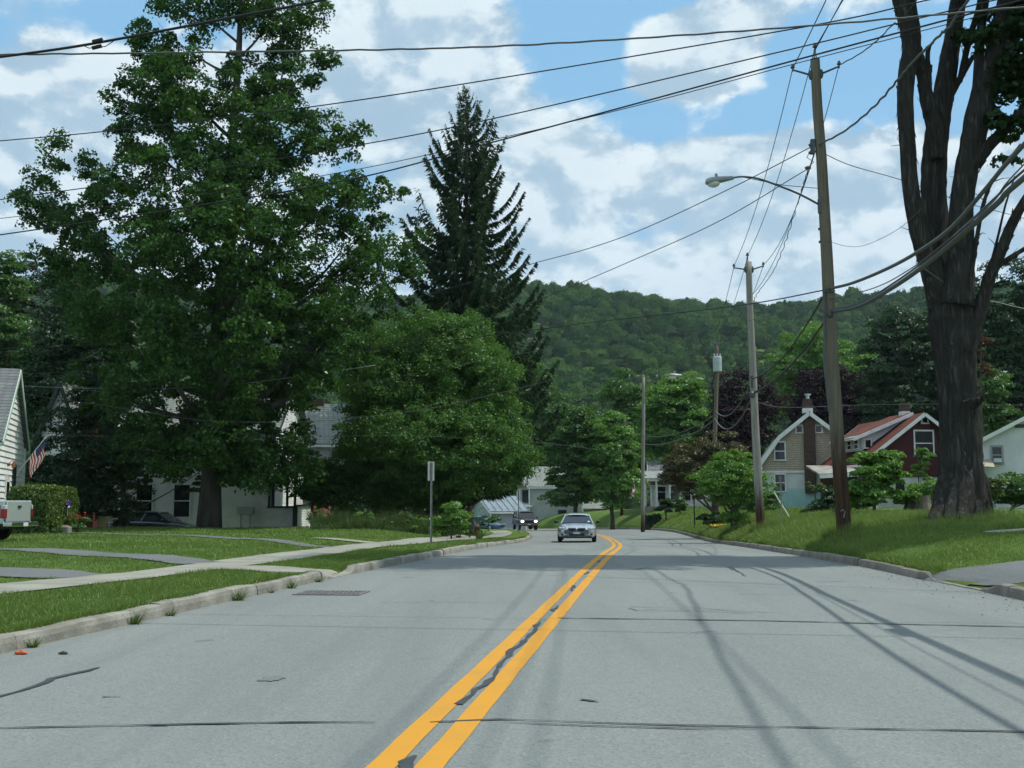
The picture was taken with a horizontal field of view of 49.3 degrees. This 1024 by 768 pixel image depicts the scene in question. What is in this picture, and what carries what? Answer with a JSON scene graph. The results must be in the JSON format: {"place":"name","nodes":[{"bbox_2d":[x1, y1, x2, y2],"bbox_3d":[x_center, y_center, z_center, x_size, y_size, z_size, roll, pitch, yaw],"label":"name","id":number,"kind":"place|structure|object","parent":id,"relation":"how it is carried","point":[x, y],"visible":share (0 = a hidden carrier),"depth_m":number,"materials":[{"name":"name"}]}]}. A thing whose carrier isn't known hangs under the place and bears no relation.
{"place":"outdoors","nodes":[
{"label":"outdoors","id":0,"kind":"place"},
{"bbox_2d":[0,567,100,577],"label":"garage drive","id":1,"kind":"structure","parent":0,"point":[28,572],"depth_m":19.09,"materials":[{"name":"concrete"}]},
{"bbox_2d":[0,548,219,563],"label":"driveway","id":2,"kind":"structure","parent":0,"point":[172,558],"depth_m":25.50,"materials":[{"name":"concrete"}]},
{"bbox_2d":[0,0,327,57],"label":"cable","id":3,"kind":"object","parent":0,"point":[98,41],"visible":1,"depth_m":14.21,"materials":[{"name":"black plastic"}]},
{"bbox_2d":[71,532,331,547],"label":"garden path","id":4,"kind":"structure","parent":0,"point":[290,542],"depth_m":36.84,"materials":[{"name":"concrete"}]},
{"bbox_2d":[0,530,511,593],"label":"pavement","id":5,"kind":"structure","parent":0,"point":[82,580],"depth_m":21.50,"materials":[{"name":"concrete"}]},
{"bbox_2d":[0,529,1023,767],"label":"road","id":6,"kind":"structure","parent":0,"point":[423,637],"depth_m":8.95,"materials":[{"name":"asphalt"}]},
{"bbox_2d":[0,529,531,653],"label":"kerb","id":7,"kind":"structure","parent":6,"relation":"on","point":[17,640],"depth_m":13.90,"materials":[{"name":"concrete"}]},
{"bbox_2d":[292,590,369,594],"bbox_3d":[-2.676,3.100,16.565,1.000,0.011,0.740,-1,-6,5],"label":"storm drain","id":8,"kind":"object","parent":6,"relation":"on","point":[323,592],"visible":1,"depth_m":16.57,"materials":[{"name":"black"}]},
{"bbox_2d":[473,516,504,528],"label":"parked car","id":9,"kind":"object","parent":6,"relation":"on","point":[497,525],"visible":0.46,"depth_m":106.55,"materials":[{"name":"blue paint"}]},
{"bbox_2d":[365,535,615,767],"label":"yellow line","id":10,"kind":"object","parent":6,"relation":"on","point":[405,742],"visible":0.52,"depth_m":7.93,"materials":[{"name":"paint"}]},
{"bbox_2d":[0,560,1023,767],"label":"tar seal","id":11,"kind":"object","parent":6,"relation":"on","point":[407,762],"visible":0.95,"depth_m":6.89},
{"bbox_2d":[414,534,621,767],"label":"yellow line","id":12,"kind":"object","parent":6,"relation":"on","point":[440,753],"visible":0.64,"depth_m":7.93,"materials":[{"name":"paint"}]},
{"bbox_2d":[512,510,537,529],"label":"suv","id":13,"kind":"object","parent":6,"relation":"on","point":[526,518],"visible":0.93,"depth_m":104.48,"materials":[{"name":"blue paint"}]},
{"bbox_2d":[554,513,599,541],"bbox_3d":[3.129,6.844,53.426,2.180,1.330,4.889,0,-6,4],"label":"sedan","id":14,"kind":"object","parent":6,"relation":"on","point":[577,525],"visible":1,"depth_m":51.58,"materials":[{"name":"silver metal"}]},
{"bbox_2d":[554,527,1023,599],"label":"kerb","id":15,"kind":"structure","parent":6,"relation":"on","point":[1012,590],"depth_m":23.71,"materials":[{"name":"concrete"}]},
{"bbox_2d":[0,306,1023,626],"bbox_3d":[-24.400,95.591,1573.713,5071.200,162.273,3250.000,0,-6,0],"label":"ground","id":16,"kind":"structure","parent":0,"point":[630,518],"depth_m":32.52,"materials":[{"name":"plant"}]},
{"bbox_2d":[0,368,30,500],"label":"clapboard house","id":17,"kind":"structure","parent":16,"relation":"on","point":[15,449],"depth_m":47.37,"materials":[{"name":"grey"}]},
{"bbox_2d":[17,437,45,476],"bbox_3d":[-20.095,3.119,46.689,1.457,1.758,0.146,-3,-7,24],"label":"flag","id":18,"kind":"object","parent":17,"relation":"attached to","point":[36,458],"visible":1,"depth_m":46.58,"materials":[{"name":"multicoloured fabric"}]},
{"bbox_2d":[0,500,38,539],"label":"pickup truck","id":19,"kind":"object","parent":16,"relation":"on","point":[16,514],"visible":1,"depth_m":35.49,"materials":[{"name":"white metal"}]},
{"bbox_2d":[0,252,49,471],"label":"conifer tree","id":20,"kind":"object","parent":16,"relation":"on","point":[34,266],"visible":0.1,"depth_m":88.94,"materials":[{"name":"green plant"}]},
{"bbox_2d":[0,249,54,385],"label":"broadleaf tree","id":21,"kind":"object","parent":16,"relation":"on","point":[12,289],"visible":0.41,"depth_m":80.68,"materials":[{"name":"green plant"}]},
{"bbox_2d":[6,482,79,533],"bbox_3d":[-18.635,5.016,44.401,1.944,2.222,3.749,0,-6,0],"label":"hedge","id":22,"kind":"object","parent":16,"relation":"on","point":[49,501],"visible":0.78,"depth_m":43.04,"materials":[{"name":"green plant"}]},
{"bbox_2d":[64,512,91,531],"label":"flowering plant","id":23,"kind":"object","parent":16,"relation":"on","point":[80,524],"visible":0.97,"depth_m":44.53,"materials":[{"name":"green plant"}]},
{"bbox_2d":[17,251,142,443],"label":"dark tree","id":24,"kind":"object","parent":16,"relation":"on","point":[51,362],"visible":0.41,"depth_m":71.32,"materials":[{"name":"green plant"}]},
{"bbox_2d":[25,376,156,527],"bbox_3d":[-21.753,3.565,56.291,7.191,8.062,4.768,0,-6,0],"label":"ivy tree","id":25,"kind":"object","parent":16,"relation":"on","point":[64,468],"visible":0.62,"depth_m":55.88,"materials":[{"name":"green plant"}]},
{"bbox_2d":[96,421,201,527],"bbox_3d":[-18.033,4.786,56.831,6.647,5.798,2.620,1,-6,-8],"label":"leafy bush","id":26,"kind":"object","parent":16,"relation":"on","point":[134,470],"visible":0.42,"depth_m":56.48,"materials":[{"name":"green plant"}]},
{"bbox_2d":[106,511,195,527],"bbox_3d":[-18.972,7.439,59.066,4.680,1.455,2.140,-1,-6,8],"label":"parked car","id":27,"kind":"object","parent":16,"relation":"on","point":[159,519],"visible":0.28,"depth_m":58.40,"materials":[{"name":"grey metal"}]},
{"bbox_2d":[31,380,310,527],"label":"white house","id":28,"kind":"structure","parent":16,"relation":"on","point":[273,509],"depth_m":61.65,"materials":[{"name":"paint"}]},
{"bbox_2d":[134,483,153,511],"bbox_3d":[-20.313,6.438,61.600,1.090,1.921,0.090,0,-6,0],"label":"window","id":29,"kind":"structure","parent":28,"relation":"in","point":[145,498],"depth_m":61.64,"materials":[{"name":"black glass"}]},
{"bbox_2d":[172,483,191,517],"bbox_3d":[-18.236,6.438,61.600,1.090,1.921,0.090,0,-6,0],"label":"window","id":30,"kind":"structure","parent":28,"relation":"in","point":[181,499],"depth_m":61.61,"materials":[{"name":"black glass"}]},
{"bbox_2d":[3,0,434,527],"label":"poplar tree","id":31,"kind":"object","parent":16,"relation":"on","point":[225,452],"visible":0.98,"depth_m":53.37,"materials":[{"name":"green plant"}]},
{"bbox_2d":[0,526,525,633],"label":"grass","id":32,"kind":"structure","parent":16,"relation":"on","point":[31,615],"depth_m":22.97,"materials":[{"name":"plant"}]},
{"bbox_2d":[216,565,337,575],"bbox_3d":[-4.205,3.453,20.367,2.311,0.200,1.497,0,-6,0],"label":"driveway apron","id":33,"kind":"object","parent":16,"relation":"on","point":[327,572],"visible":0.56,"depth_m":20.70,"materials":[{"name":"concrete"}]},
{"bbox_2d":[288,446,362,513],"bbox_3d":[-9.641,5.557,57.784,3.803,4.747,3.021,2,-6,-15],"label":"leafy bush","id":34,"kind":"object","parent":16,"relation":"on","point":[329,487],"visible":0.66,"depth_m":57.32,"materials":[{"name":"green plant"}]},
{"bbox_2d":[305,399,359,525],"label":"grey roofed house","id":35,"kind":"structure","parent":16,"relation":"on","point":[323,446],"depth_m":75.79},
{"bbox_2d":[303,482,441,520],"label":"leafy bush","id":36,"kind":"object","parent":16,"relation":"on","point":[363,499],"visible":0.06,"depth_m":68.44,"materials":[{"name":"green plant"}]},
{"bbox_2d":[300,504,487,539],"bbox_3d":[-5.999,6.566,53.917,9.944,1.817,8.891,0,-6,0],"label":"flower bed","id":37,"kind":"object","parent":16,"relation":"on","point":[320,520],"visible":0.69,"depth_m":51.15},
{"bbox_2d":[462,506,482,536],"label":"flowering plant","id":38,"kind":"object","parent":37,"relation":"on","point":[469,534],"visible":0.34,"depth_m":51.54,"materials":[{"name":"green plant"}]},
{"bbox_2d":[301,303,545,535],"bbox_3d":[-4.824,1.955,58.370,13.302,12.882,9.794,0,-6,0],"label":"locust tree","id":39,"kind":"object","parent":16,"relation":"on","point":[392,471],"visible":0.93,"depth_m":57.89,"materials":[{"name":"green plant"}]},
{"bbox_2d":[428,461,433,543],"bbox_3d":[-2.704,4.162,37.266,0.050,3.141,0.320,-5,-8,38],"label":"sign post","id":40,"kind":"object","parent":16,"relation":"on","point":[430,471],"visible":0.84,"depth_m":37.32,"materials":[{"name":"metal"}]},
{"bbox_2d":[26,397,845,518],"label":"valley woods","id":41,"kind":"object","parent":16,"relation":"on","point":[636,504],"visible":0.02,"depth_m":206.57,"materials":[{"name":"green plant"}]},
{"bbox_2d":[428,501,471,538],"bbox_3d":[-2.582,5.790,46.633,1.833,1.898,1.413,3,-7,-27],"label":"leafy bush","id":42,"kind":"object","parent":16,"relation":"on","point":[446,519],"visible":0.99,"depth_m":46.49,"materials":[{"name":"green plant"}]},
{"bbox_2d":[379,85,564,502],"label":"spruce tree","id":43,"kind":"object","parent":16,"relation":"on","point":[462,246],"visible":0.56,"depth_m":76.19,"materials":[{"name":"green plant"}]},
{"bbox_2d":[471,495,528,529],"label":"garage","id":44,"kind":"structure","parent":16,"relation":"on","point":[504,509],"depth_m":111.76,"materials":[{"name":"metal"}]},
{"bbox_2d":[499,514,517,529],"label":"garage door","id":45,"kind":"structure","parent":44,"relation":"in","point":[506,518],"depth_m":111.07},
{"bbox_2d":[0,276,1023,515],"bbox_3d":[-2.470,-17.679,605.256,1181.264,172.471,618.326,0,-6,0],"label":"hill woods","id":46,"kind":"object","parent":16,"relation":"on","point":[568,304],"visible":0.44,"depth_m":586.75,"materials":[{"name":"green plant"}]},
{"bbox_2d":[507,352,583,464],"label":"broadleaf tree","id":47,"kind":"object","parent":16,"relation":"on","point":[542,422],"visible":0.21,"depth_m":138.97,"materials":[{"name":"green plant"}]},
{"bbox_2d":[517,466,608,526],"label":"pale green house","id":48,"kind":"structure","parent":16,"relation":"on","point":[541,509],"depth_m":129.38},
{"bbox_2d":[537,405,603,512],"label":"street maple","id":49,"kind":"object","parent":16,"relation":"on","point":[568,461],"visible":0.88,"depth_m":98.82,"materials":[{"name":"green plant"}]},
{"bbox_2d":[533,396,616,493],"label":"broadleaf tree","id":50,"kind":"object","parent":16,"relation":"on","point":[578,399],"visible":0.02,"depth_m":138.89,"materials":[{"name":"green plant"}]},
{"bbox_2d":[575,410,649,529],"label":"street maple","id":51,"kind":"object","parent":16,"relation":"on","point":[618,466],"visible":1,"depth_m":97.09,"materials":[{"name":"green plant"}]},
{"bbox_2d":[591,367,666,508],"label":"dark tree","id":52,"kind":"object","parent":16,"relation":"on","point":[627,398],"visible":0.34,"depth_m":124.73,"materials":[{"name":"green plant"}]},
{"bbox_2d":[629,374,657,531],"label":"utility pole","id":53,"kind":"object","parent":16,"relation":"on","point":[643,378],"visible":0.91,"depth_m":79.78,"materials":[{"name":"wood"}]},
{"bbox_2d":[645,513,661,529],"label":"hedge","id":54,"kind":"object","parent":16,"relation":"on","point":[652,519],"visible":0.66,"depth_m":89.42,"materials":[{"name":"green plant"}]},
{"bbox_2d":[653,498,673,519],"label":"leafy bush","id":55,"kind":"object","parent":16,"relation":"on","point":[664,503],"visible":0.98,"depth_m":87.21,"materials":[{"name":"green plant"}]},
{"bbox_2d":[627,371,724,458],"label":"broadleaf tree","id":56,"kind":"object","parent":16,"relation":"on","point":[680,407],"visible":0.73,"depth_m":107.07,"materials":[{"name":"green plant"}]},
{"bbox_2d":[645,461,711,512],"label":"porch house","id":57,"kind":"structure","parent":16,"relation":"on","point":[658,491],"depth_m":101.42,"materials":[{"name":"grey"}]},
{"bbox_2d":[670,494,688,513],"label":"leafy bush","id":58,"kind":"object","parent":16,"relation":"on","point":[681,504],"visible":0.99,"depth_m":86.33,"materials":[{"name":"green plant"}]},
{"bbox_2d":[669,334,725,517],"bbox_3d":[10.330,2.662,61.632,3.554,11.089,0.749,2,-6,-14],"label":"utility pole","id":59,"kind":"object","parent":16,"relation":"on","point":[717,363],"visible":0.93,"depth_m":62.06,"materials":[{"name":"brown wood"}]},
{"bbox_2d":[656,430,752,526],"bbox_3d":[9.898,5.003,57.744,5.021,5.282,2.851,0,-6,0],"label":"ornamental tree","id":60,"kind":"object","parent":16,"relation":"on","point":[691,461],"visible":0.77,"depth_m":57.49,"materials":[{"name":"brown plant"}]},
{"bbox_2d":[694,511,725,524],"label":"leafy bush","id":61,"kind":"object","parent":16,"relation":"on","point":[705,518],"visible":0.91,"depth_m":56.42,"materials":[{"name":"green plant"}]},
{"bbox_2d":[684,449,777,531],"bbox_3d":[9.413,4.653,47.810,3.834,3.807,2.844,0,-6,0],"label":"ornamental tree","id":62,"kind":"object","parent":16,"relation":"on","point":[730,482],"visible":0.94,"depth_m":47.40,"materials":[{"name":"green plant"}]},
{"bbox_2d":[699,369,790,506],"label":"purple tree","id":63,"kind":"object","parent":16,"relation":"on","point":[742,428],"visible":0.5,"depth_m":99.31,"materials":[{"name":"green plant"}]},
{"bbox_2d":[732,253,764,527],"bbox_3d":[9.067,0.502,42.127,1.235,11.137,0.380,1,-6,-8],"label":"utility pole","id":64,"kind":"object","parent":16,"relation":"on","point":[748,268],"visible":0.98,"depth_m":42.05,"materials":[{"name":"grey wood"}]},
{"bbox_2d":[25,309,744,421],"bbox_3d":[-5.669,-0.201,49.914,32.710,3.939,6.717,-2,-6,15],"label":"cable","id":65,"kind":"object","parent":64,"relation":"attached to","point":[394,413],"visible":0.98,"depth_m":49.63,"materials":[{"name":"grey plastic"}]},
{"bbox_2d":[741,482,784,512],"bbox_3d":[13.385,6.260,59.638,2.408,2.031,2.208,-1,-6,13],"label":"leafy bush","id":66,"kind":"object","parent":16,"relation":"on","point":[772,502],"visible":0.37,"depth_m":59.35,"materials":[{"name":"green plant"}]},
{"bbox_2d":[705,44,850,532],"bbox_3d":[6.943,-2.377,29.124,3.907,13.798,0.467,1,-6,-10],"label":"utility pole","id":67,"kind":"object","parent":16,"relation":"on","point":[834,400],"visible":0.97,"depth_m":29.20,"materials":[{"name":"brown wood"}]},
{"bbox_2d":[1,147,810,348],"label":"cable","id":68,"kind":"object","parent":67,"relation":"attached to","point":[491,275],"visible":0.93,"depth_m":41.91,"materials":[{"name":"black plastic"}]},
{"bbox_2d":[27,170,805,376],"bbox_3d":[-10.978,-2.522,47.884,52.156,2.583,7.109,-4,-8,36],"label":"cable","id":69,"kind":"object","parent":67,"relation":"attached to","point":[526,304],"visible":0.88,"depth_m":40.78,"materials":[{"name":"black plastic"}]},
{"bbox_2d":[22,290,822,373],"bbox_3d":[-8.871,-1.201,47.924,49.998,1.460,7.973,-5,-8,38],"label":"cable","id":70,"kind":"object","parent":67,"relation":"attached to","point":[528,330],"visible":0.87,"depth_m":43.62,"materials":[{"name":"black plastic"}]},
{"bbox_2d":[0,0,928,140],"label":"cable","id":71,"kind":"object","parent":67,"relation":"attached to","point":[482,80],"visible":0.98,"depth_m":23.97,"materials":[{"name":"black plastic"}]},
{"bbox_2d":[0,0,995,199],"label":"cable","id":72,"kind":"object","parent":67,"relation":"attached to","point":[522,111],"visible":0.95,"depth_m":24.81,"materials":[{"name":"black plastic"}]},
{"bbox_2d":[0,0,1023,234],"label":"cable","id":73,"kind":"object","parent":67,"relation":"attached to","point":[541,128],"visible":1,"depth_m":25.03,"materials":[{"name":"black plastic"}]},
{"bbox_2d":[0,4,1023,218],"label":"cable","id":74,"kind":"object","parent":67,"relation":"attached to","point":[544,127],"visible":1,"depth_m":24.79,"materials":[{"name":"black plastic"}]},
{"bbox_2d":[344,297,821,385],"bbox_3d":[0.247,-1.173,43.970,4.087,0.897,33.266,4,-7,-35],"label":"cable","id":75,"kind":"object","parent":67,"relation":"attached to","point":[614,340],"visible":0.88,"depth_m":40.70,"materials":[{"name":"grey plastic"}]},
{"bbox_2d":[752,296,822,378],"bbox_3d":[8.657,-1.240,35.730,0.048,1.007,13.032,0,-6,4],"label":"cable","id":76,"kind":"object","parent":67,"relation":"attached to","point":[794,341],"visible":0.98,"depth_m":33.46,"materials":[{"name":"black plastic"}]},
{"bbox_2d":[754,323,822,392],"bbox_3d":[8.738,-0.746,35.677,0.060,0.918,13.029,0,-6,3],"label":"cable","id":77,"kind":"object","parent":67,"relation":"attached to","point":[799,355],"visible":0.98,"depth_m":34.09,"materials":[{"name":"black plastic"}]},
{"bbox_2d":[819,0,969,144],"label":"cable","id":78,"kind":"object","parent":67,"relation":"attached to","point":[915,59],"visible":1,"depth_m":22.22,"materials":[{"name":"grey plastic"}]},
{"bbox_2d":[828,141,1023,289],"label":"cable","id":79,"kind":"object","parent":67,"relation":"attached to","point":[1013,155],"visible":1,"depth_m":19.57,"materials":[{"name":"grey plastic"}]},
{"bbox_2d":[830,164,1023,299],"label":"cable","id":80,"kind":"object","parent":67,"relation":"attached to","point":[946,241],"visible":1,"depth_m":20.44,"materials":[{"name":"grey plastic"}]},
{"bbox_2d":[831,174,1023,312],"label":"cable","id":81,"kind":"object","parent":67,"relation":"attached to","point":[1018,182],"visible":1,"depth_m":20.67,"materials":[{"name":"grey plastic"}]},
{"bbox_2d":[832,169,1023,309],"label":"cable","id":82,"kind":"object","parent":67,"relation":"attached to","point":[980,211],"visible":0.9,"depth_m":21.66,"materials":[{"name":"grey plastic"}]},
{"bbox_2d":[752,394,830,507],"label":"gambrel house","id":83,"kind":"structure","parent":16,"relation":"on","point":[793,450],"depth_m":74.90,"materials":[{"name":"brown wood"}]},
{"bbox_2d":[774,441,786,460],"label":"window","id":84,"kind":"structure","parent":83,"relation":"in","point":[780,449],"depth_m":75.21,"materials":[{"name":"white glass"}]},
{"bbox_2d":[774,473,786,491],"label":"window","id":85,"kind":"structure","parent":83,"relation":"in","point":[777,476],"depth_m":74.99,"materials":[{"name":"clear glass"}]},
{"bbox_2d":[799,485,834,512],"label":"leafy bush","id":86,"kind":"object","parent":16,"relation":"on","point":[825,501],"visible":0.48,"depth_m":47.46,"materials":[{"name":"green plant"}]},
{"bbox_2d":[763,320,877,417],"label":"broadleaf tree","id":87,"kind":"object","parent":16,"relation":"on","point":[801,343],"visible":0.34,"depth_m":129.85,"materials":[{"name":"green plant"}]},
{"bbox_2d":[640,504,1023,555],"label":"tall grass","id":88,"kind":"structure","parent":16,"relation":"on","point":[796,523],"depth_m":29.42,"materials":[{"name":"plant"}]},
{"bbox_2d":[782,365,883,435],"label":"purple tree","id":89,"kind":"object","parent":16,"relation":"on","point":[812,380],"visible":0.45,"depth_m":111.53,"materials":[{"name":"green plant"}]},
{"bbox_2d":[682,518,1023,574],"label":"grass","id":90,"kind":"structure","parent":16,"relation":"on","point":[922,563],"depth_m":22.75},
{"bbox_2d":[806,403,938,508],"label":"red house","id":91,"kind":"structure","parent":16,"relation":"on","point":[906,431],"depth_m":68.04,"materials":[{"name":"wood"}]},
{"bbox_2d":[913,430,934,455],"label":"window","id":92,"kind":"structure","parent":91,"relation":"in","point":[921,438],"depth_m":67.96,"materials":[{"name":"white glass"}]},
{"bbox_2d":[846,448,911,510],"bbox_3d":[12.886,3.607,39.871,2.460,2.594,1.768,2,-7,-22],"label":"leafy bush","id":93,"kind":"object","parent":16,"relation":"on","point":[866,491],"visible":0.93,"depth_m":39.59,"materials":[{"name":"green plant"}]},
{"bbox_2d":[849,303,938,423],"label":"dark tree","id":94,"kind":"object","parent":16,"relation":"on","point":[903,354],"visible":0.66,"depth_m":104.80,"materials":[{"name":"green plant"}]},
{"bbox_2d":[878,479,936,504],"bbox_3d":[14.774,4.201,40.694,2.872,1.486,1.475,0,-6,0],"label":"leafy bush","id":95,"kind":"object","parent":16,"relation":"on","point":[915,494],"visible":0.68,"depth_m":40.51,"materials":[{"name":"green plant"}]},
{"bbox_2d":[907,446,936,490],"bbox_3d":[23.237,5.384,62.888,1.826,3.743,1.533,-4,-7,35],"label":"leafy bush","id":96,"kind":"object","parent":16,"relation":"on","point":[922,452],"visible":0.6,"depth_m":62.80,"materials":[{"name":"green plant"}]},
{"bbox_2d":[892,0,1023,520],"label":"old maple","id":97,"kind":"object","parent":16,"relation":"on","point":[957,312],"visible":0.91,"depth_m":28.92,"materials":[{"name":"brown plant"}]},
{"bbox_2d":[977,335,996,447],"bbox_3d":[25.500,2.125,60.055,1.279,9.679,1.526,0,-6,0],"label":"tree","id":98,"kind":"object","parent":16,"relation":"on","point":[983,340],"visible":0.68,"depth_m":60.16,"materials":[{"name":"plant"}]},
{"bbox_2d":[988,477,1007,500],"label":"leafy bush","id":99,"kind":"object","parent":16,"relation":"on","point":[995,484],"visible":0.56,"depth_m":37.61,"materials":[{"name":"green plant"}]},
{"bbox_2d":[975,256,1023,420],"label":"dark tree","id":100,"kind":"object","parent":16,"relation":"on","point":[1007,346],"visible":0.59,"depth_m":95.02,"materials":[{"name":"green plant"}]},
{"bbox_2d":[977,365,1023,436],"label":"broadleaf tree","id":101,"kind":"object","parent":16,"relation":"on","point":[993,417],"visible":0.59,"depth_m":74.56,"materials":[{"name":"green plant"}]},
{"bbox_2d":[983,417,1023,508],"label":"white gable house","id":102,"kind":"structure","parent":16,"relation":"on","point":[1003,449],"depth_m":60.43,"materials":[{"name":"grey"}]},
{"bbox_2d":[990,445,1004,463],"bbox_3d":[26.299,3.828,60.463,0.700,1.021,0.320,-2,-6,19],"label":"window","id":103,"kind":"structure","parent":102,"relation":"in","point":[996,451],"depth_m":60.57,"materials":[{"name":"grey"}]},
{"bbox_2d":[992,471,1023,510],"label":"leafy bush","id":104,"kind":"object","parent":16,"relation":"on","point":[1013,490],"visible":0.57,"depth_m":41.47,"materials":[{"name":"green plant"}]},
{"bbox_2d":[0,6,1023,54],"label":"cable","id":105,"kind":"object","parent":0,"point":[1005,8],"visible":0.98,"depth_m":14.49,"materials":[{"name":"grey plastic"}]},
{"bbox_2d":[0,0,1023,305],"label":"sky","id":106,"kind":"structure","parent":0,"point":[590,182],"materials":[{"name":"blue"}]},
{"bbox_2d":[923,560,1023,585],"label":"driveway","id":107,"kind":"structure","parent":0,"point":[1004,573],"depth_m":18.64,"materials":[{"name":"concrete"}]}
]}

